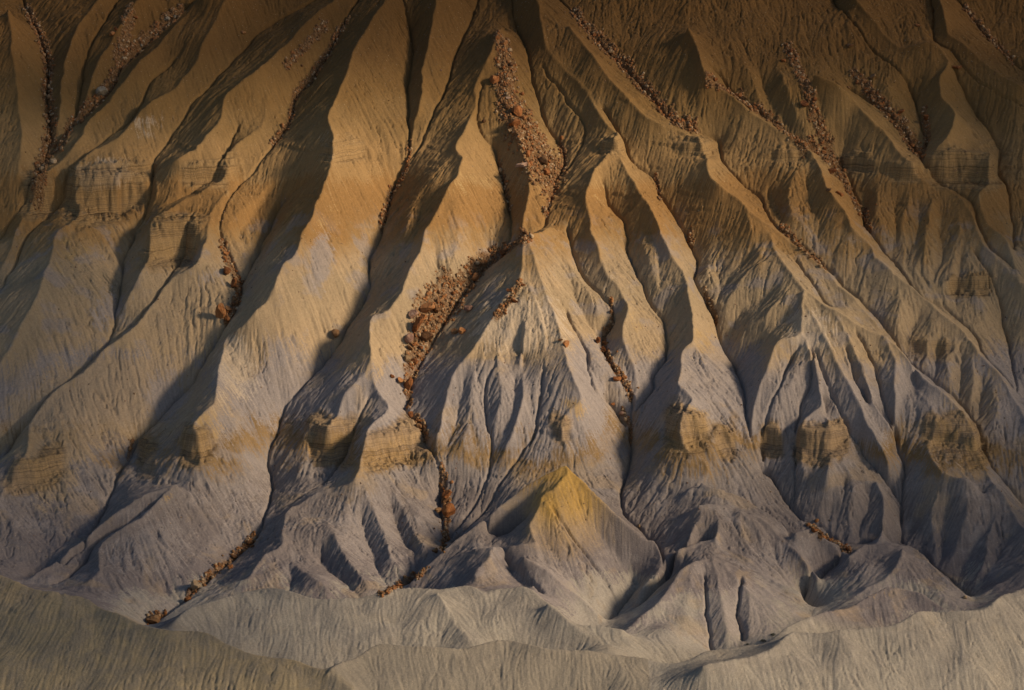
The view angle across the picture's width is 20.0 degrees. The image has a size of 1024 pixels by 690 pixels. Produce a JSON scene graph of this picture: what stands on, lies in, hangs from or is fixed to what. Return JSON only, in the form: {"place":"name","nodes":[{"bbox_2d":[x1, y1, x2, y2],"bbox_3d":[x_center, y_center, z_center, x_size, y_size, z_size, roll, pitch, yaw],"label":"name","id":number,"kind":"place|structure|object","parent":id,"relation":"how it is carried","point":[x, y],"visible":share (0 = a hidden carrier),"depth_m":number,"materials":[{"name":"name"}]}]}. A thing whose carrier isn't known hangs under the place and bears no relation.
{"place":"outdoors","nodes":[
{"label":"outdoors","id":0,"kind":"place"},
{"bbox_2d":[0,0,1023,689],"bbox_3d":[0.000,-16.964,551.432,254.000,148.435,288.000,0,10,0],"label":"hillside","id":1,"kind":"structure","parent":0,"point":[692,584],"depth_m":557.44,"materials":[{"name":"stone"}]},
{"bbox_2d":[49,158,56,163],"bbox_3d":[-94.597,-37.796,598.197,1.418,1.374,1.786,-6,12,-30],"label":"boulder","id":2,"kind":"object","parent":1,"relation":"on","point":[53,161],"visible":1,"depth_m":597.72,"materials":[{"name":"beige stone"}]},
{"bbox_2d":[96,86,107,95],"bbox_3d":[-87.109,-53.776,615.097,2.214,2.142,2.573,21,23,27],"label":"boulder","id":3,"kind":"object","parent":1,"relation":"on","point":[102,90],"visible":1,"depth_m":614.53,"materials":[{"name":"grey stone"}]},
{"bbox_2d":[146,614,159,623],"bbox_3d":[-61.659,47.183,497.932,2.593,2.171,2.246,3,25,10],"label":"boulder","id":4,"kind":"object","parent":1,"relation":"on","point":[153,619],"visible":0.89,"depth_m":497.06,"materials":[{"name":"brown stone"}]},
{"bbox_2d":[184,596,191,601],"bbox_3d":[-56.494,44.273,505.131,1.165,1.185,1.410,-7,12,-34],"label":"boulder","id":5,"kind":"object","parent":1,"relation":"on","point":[187,598],"visible":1,"depth_m":504.66,"materials":[{"name":"orange stone"}]},
{"bbox_2d":[190,579,200,590],"bbox_3d":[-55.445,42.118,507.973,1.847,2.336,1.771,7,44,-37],"label":"boulder","id":6,"kind":"object","parent":1,"relation":"on","point":[195,583],"visible":1,"depth_m":507.22,"materials":[{"name":"beige stone"}]},
{"bbox_2d":[215,303,225,318],"bbox_3d":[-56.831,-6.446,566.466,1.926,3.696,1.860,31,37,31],"label":"boulder","id":7,"kind":"object","parent":1,"relation":"on","point":[220,311],"visible":1,"depth_m":565.94,"materials":[{"name":"orange stone"}]},
{"bbox_2d":[223,266,230,274],"bbox_3d":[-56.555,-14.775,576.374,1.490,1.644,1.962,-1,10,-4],"label":"boulder","id":8,"kind":"object","parent":1,"relation":"on","point":[227,271],"visible":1,"depth_m":575.65,"materials":[{"name":"orange stone"}]},
{"bbox_2d":[231,278,236,287],"bbox_3d":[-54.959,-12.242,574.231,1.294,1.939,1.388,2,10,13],"label":"boulder","id":9,"kind":"object","parent":1,"relation":"on","point":[233,282],"visible":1,"depth_m":573.82,"materials":[{"name":"orange stone"}]},
{"bbox_2d":[332,329,339,337],"bbox_3d":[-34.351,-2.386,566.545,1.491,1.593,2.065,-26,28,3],"label":"boulder","id":10,"kind":"object","parent":1,"relation":"on","point":[335,332],"visible":1,"depth_m":565.92,"materials":[{"name":"brown stone"}]},
{"bbox_2d":[403,377,412,389],"bbox_3d":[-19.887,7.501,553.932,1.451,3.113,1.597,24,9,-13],"label":"boulder","id":11,"kind":"object","parent":1,"relation":"on","point":[407,384],"visible":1,"depth_m":553.32,"materials":[{"name":"orange stone"}]},
{"bbox_2d":[404,355,411,361],"bbox_3d":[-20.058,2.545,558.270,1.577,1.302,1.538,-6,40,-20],"label":"boulder","id":12,"kind":"object","parent":1,"relation":"on","point":[407,358],"visible":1,"depth_m":557.77,"materials":[{"name":"beige stone"}]},
{"bbox_2d":[404,333,413,343],"bbox_3d":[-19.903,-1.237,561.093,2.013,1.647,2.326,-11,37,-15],"label":"boulder","id":13,"kind":"object","parent":1,"relation":"on","point":[409,338],"visible":1,"depth_m":560.42,"materials":[{"name":"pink stone"}]},
{"bbox_2d":[408,309,418,318],"bbox_3d":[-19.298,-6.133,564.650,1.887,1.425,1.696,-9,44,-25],"label":"boulder","id":14,"kind":"object","parent":1,"relation":"on","point":[412,313],"visible":1,"depth_m":564.24,"materials":[{"name":"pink stone"}]},
{"bbox_2d":[411,358,417,364],"bbox_3d":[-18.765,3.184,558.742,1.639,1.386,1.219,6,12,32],"label":"boulder","id":15,"kind":"object","parent":1,"relation":"on","point":[415,361],"visible":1,"depth_m":558.22,"materials":[{"name":"orange stone"}]},
{"bbox_2d":[412,316,422,331],"bbox_3d":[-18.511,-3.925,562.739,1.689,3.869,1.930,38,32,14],"label":"boulder","id":16,"kind":"object","parent":1,"relation":"on","point":[417,323],"visible":1,"depth_m":562.12,"materials":[{"name":"orange stone"}]},
{"bbox_2d":[420,331,433,340],"bbox_3d":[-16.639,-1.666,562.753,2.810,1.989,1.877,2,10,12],"label":"boulder","id":17,"kind":"object","parent":1,"relation":"on","point":[425,335],"visible":1,"depth_m":562.40,"materials":[{"name":"brown stone"}]},
{"bbox_2d":[420,302,434,312],"bbox_3d":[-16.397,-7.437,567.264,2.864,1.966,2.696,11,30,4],"label":"boulder","id":18,"kind":"object","parent":1,"relation":"on","point":[427,307],"visible":1,"depth_m":566.40,"materials":[{"name":"orange stone"}]},
{"bbox_2d":[433,307,441,312],"bbox_3d":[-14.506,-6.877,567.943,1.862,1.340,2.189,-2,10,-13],"label":"boulder","id":19,"kind":"object","parent":1,"relation":"on","point":[437,310],"visible":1,"depth_m":567.30,"materials":[{"name":"brown stone"}]},
{"bbox_2d":[442,490,451,497],"bbox_3d":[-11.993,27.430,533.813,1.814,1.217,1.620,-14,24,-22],"label":"boulder","id":20,"kind":"object","parent":1,"relation":"on","point":[446,494],"visible":1,"depth_m":533.31,"materials":[{"name":"orange stone"}]},
{"bbox_2d":[442,503,455,517],"bbox_3d":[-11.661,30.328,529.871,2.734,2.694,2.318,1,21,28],"label":"boulder","id":21,"kind":"object","parent":1,"relation":"on","point":[448,509],"visible":1,"depth_m":529.28,"materials":[{"name":"orange stone"}]},
{"bbox_2d":[451,328,457,333],"bbox_3d":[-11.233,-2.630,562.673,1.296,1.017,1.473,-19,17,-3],"label":"boulder","id":22,"kind":"object","parent":1,"relation":"on","point":[453,330],"visible":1,"depth_m":562.41,"materials":[{"name":"brown stone"}]},
{"bbox_2d":[458,327,465,333],"bbox_3d":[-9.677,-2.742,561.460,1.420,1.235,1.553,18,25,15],"label":"boulder","id":23,"kind":"object","parent":1,"relation":"on","point":[461,330],"visible":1,"depth_m":560.97,"materials":[{"name":"orange stone"}]},
{"bbox_2d":[464,305,472,311],"bbox_3d":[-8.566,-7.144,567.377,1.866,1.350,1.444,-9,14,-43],"label":"boulder","id":24,"kind":"object","parent":1,"relation":"on","point":[468,308],"visible":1,"depth_m":566.86,"materials":[{"name":"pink stone"}]},
{"bbox_2d":[471,272,478,280],"bbox_3d":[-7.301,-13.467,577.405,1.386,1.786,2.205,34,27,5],"label":"boulder","id":25,"kind":"object","parent":1,"relation":"on","point":[475,277],"visible":1,"depth_m":576.71,"materials":[{"name":"orange stone"}]},
{"bbox_2d":[490,75,499,83],"bbox_3d":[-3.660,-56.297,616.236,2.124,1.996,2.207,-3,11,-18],"label":"boulder","id":26,"kind":"object","parent":1,"relation":"on","point":[494,79],"visible":1,"depth_m":615.52,"materials":[{"name":"orange stone"}]},
{"bbox_2d":[500,248,507,255],"bbox_3d":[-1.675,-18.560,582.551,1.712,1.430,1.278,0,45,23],"label":"boulder","id":27,"kind":"object","parent":1,"relation":"on","point":[503,251],"visible":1,"depth_m":582.14,"materials":[{"name":"brown stone"}]},
{"bbox_2d":[500,39,507,44],"bbox_3d":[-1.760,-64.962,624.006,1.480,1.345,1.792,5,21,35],"label":"boulder","id":28,"kind":"object","parent":1,"relation":"on","point":[504,42],"visible":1,"depth_m":623.61,"materials":[{"name":"orange stone"}]},
{"bbox_2d":[0,0,1023,688],"bbox_3d":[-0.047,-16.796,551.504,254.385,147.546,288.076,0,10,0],"label":"pebbles","id":29,"kind":"object","parent":1,"relation":"on","point":[530,300],"visible":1,"depth_m":572.34,"materials":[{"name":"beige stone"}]},
{"bbox_2d":[509,118,520,125],"bbox_3d":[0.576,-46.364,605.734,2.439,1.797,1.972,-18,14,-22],"label":"boulder","id":30,"kind":"object","parent":1,"relation":"on","point":[516,122],"visible":1,"depth_m":605.19,"materials":[{"name":"orange stone"}]},
{"bbox_2d":[511,105,521,116],"bbox_3d":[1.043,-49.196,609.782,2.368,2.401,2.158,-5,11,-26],"label":"boulder","id":31,"kind":"object","parent":1,"relation":"on","point":[516,110],"visible":1,"depth_m":608.97,"materials":[{"name":"orange stone"}]},
{"bbox_2d":[22,2,1014,624],"bbox_3d":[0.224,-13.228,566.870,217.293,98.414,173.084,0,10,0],"label":"scree","id":32,"kind":"structure","parent":1,"relation":"on","point":[532,166],"depth_m":605.05,"materials":[{"name":"brown gravel"}]},
{"bbox_2d":[515,162,526,166],"bbox_3d":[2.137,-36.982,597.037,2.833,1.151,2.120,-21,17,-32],"label":"boulder","id":33,"kind":"object","parent":1,"relation":"on","point":[523,164],"visible":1,"depth_m":596.47,"materials":[{"name":"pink stone"}]},
{"bbox_2d":[540,155,547,164],"bbox_3d":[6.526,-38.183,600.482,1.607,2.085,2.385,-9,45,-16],"label":"boulder","id":34,"kind":"object","parent":1,"relation":"on","point":[543,159],"visible":1,"depth_m":599.78,"materials":[{"name":"brown stone"}]},
{"bbox_2d":[543,168,549,174],"bbox_3d":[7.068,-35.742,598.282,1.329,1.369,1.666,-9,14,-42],"label":"boulder","id":35,"kind":"object","parent":1,"relation":"on","point":[546,171],"visible":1,"depth_m":597.80,"materials":[{"name":"orange stone"}]},
{"bbox_2d":[563,340,568,346],"bbox_3d":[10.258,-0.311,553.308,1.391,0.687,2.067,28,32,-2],"label":"boulder","id":36,"kind":"object","parent":1,"relation":"on","point":[566,343],"visible":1,"depth_m":553.10,"materials":[{"name":"orange stone"}]},
{"bbox_2d":[613,376,620,380],"bbox_3d":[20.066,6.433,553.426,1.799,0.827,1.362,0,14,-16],"label":"boulder","id":37,"kind":"object","parent":1,"relation":"on","point":[616,378],"visible":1,"depth_m":553.04,"materials":[{"name":"orange stone"}]},
{"bbox_2d":[800,100,808,105],"bbox_3d":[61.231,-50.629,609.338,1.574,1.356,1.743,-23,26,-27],"label":"boulder","id":38,"kind":"object","parent":1,"relation":"on","point":[803,102],"visible":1,"depth_m":609.04,"materials":[{"name":"orange stone"}]},
{"bbox_2d":[828,168,836,172],"bbox_3d":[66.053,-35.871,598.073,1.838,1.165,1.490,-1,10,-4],"label":"boulder","id":39,"kind":"object","parent":1,"relation":"on","point":[831,170],"visible":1,"depth_m":597.49,"materials":[{"name":"orange stone"}]},
{"bbox_2d":[952,65,961,68],"bbox_3d":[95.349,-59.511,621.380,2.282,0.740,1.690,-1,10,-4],"label":"boulder","id":40,"kind":"object","parent":1,"relation":"on","point":[956,66],"visible":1,"depth_m":620.99,"materials":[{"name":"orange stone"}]}
]}

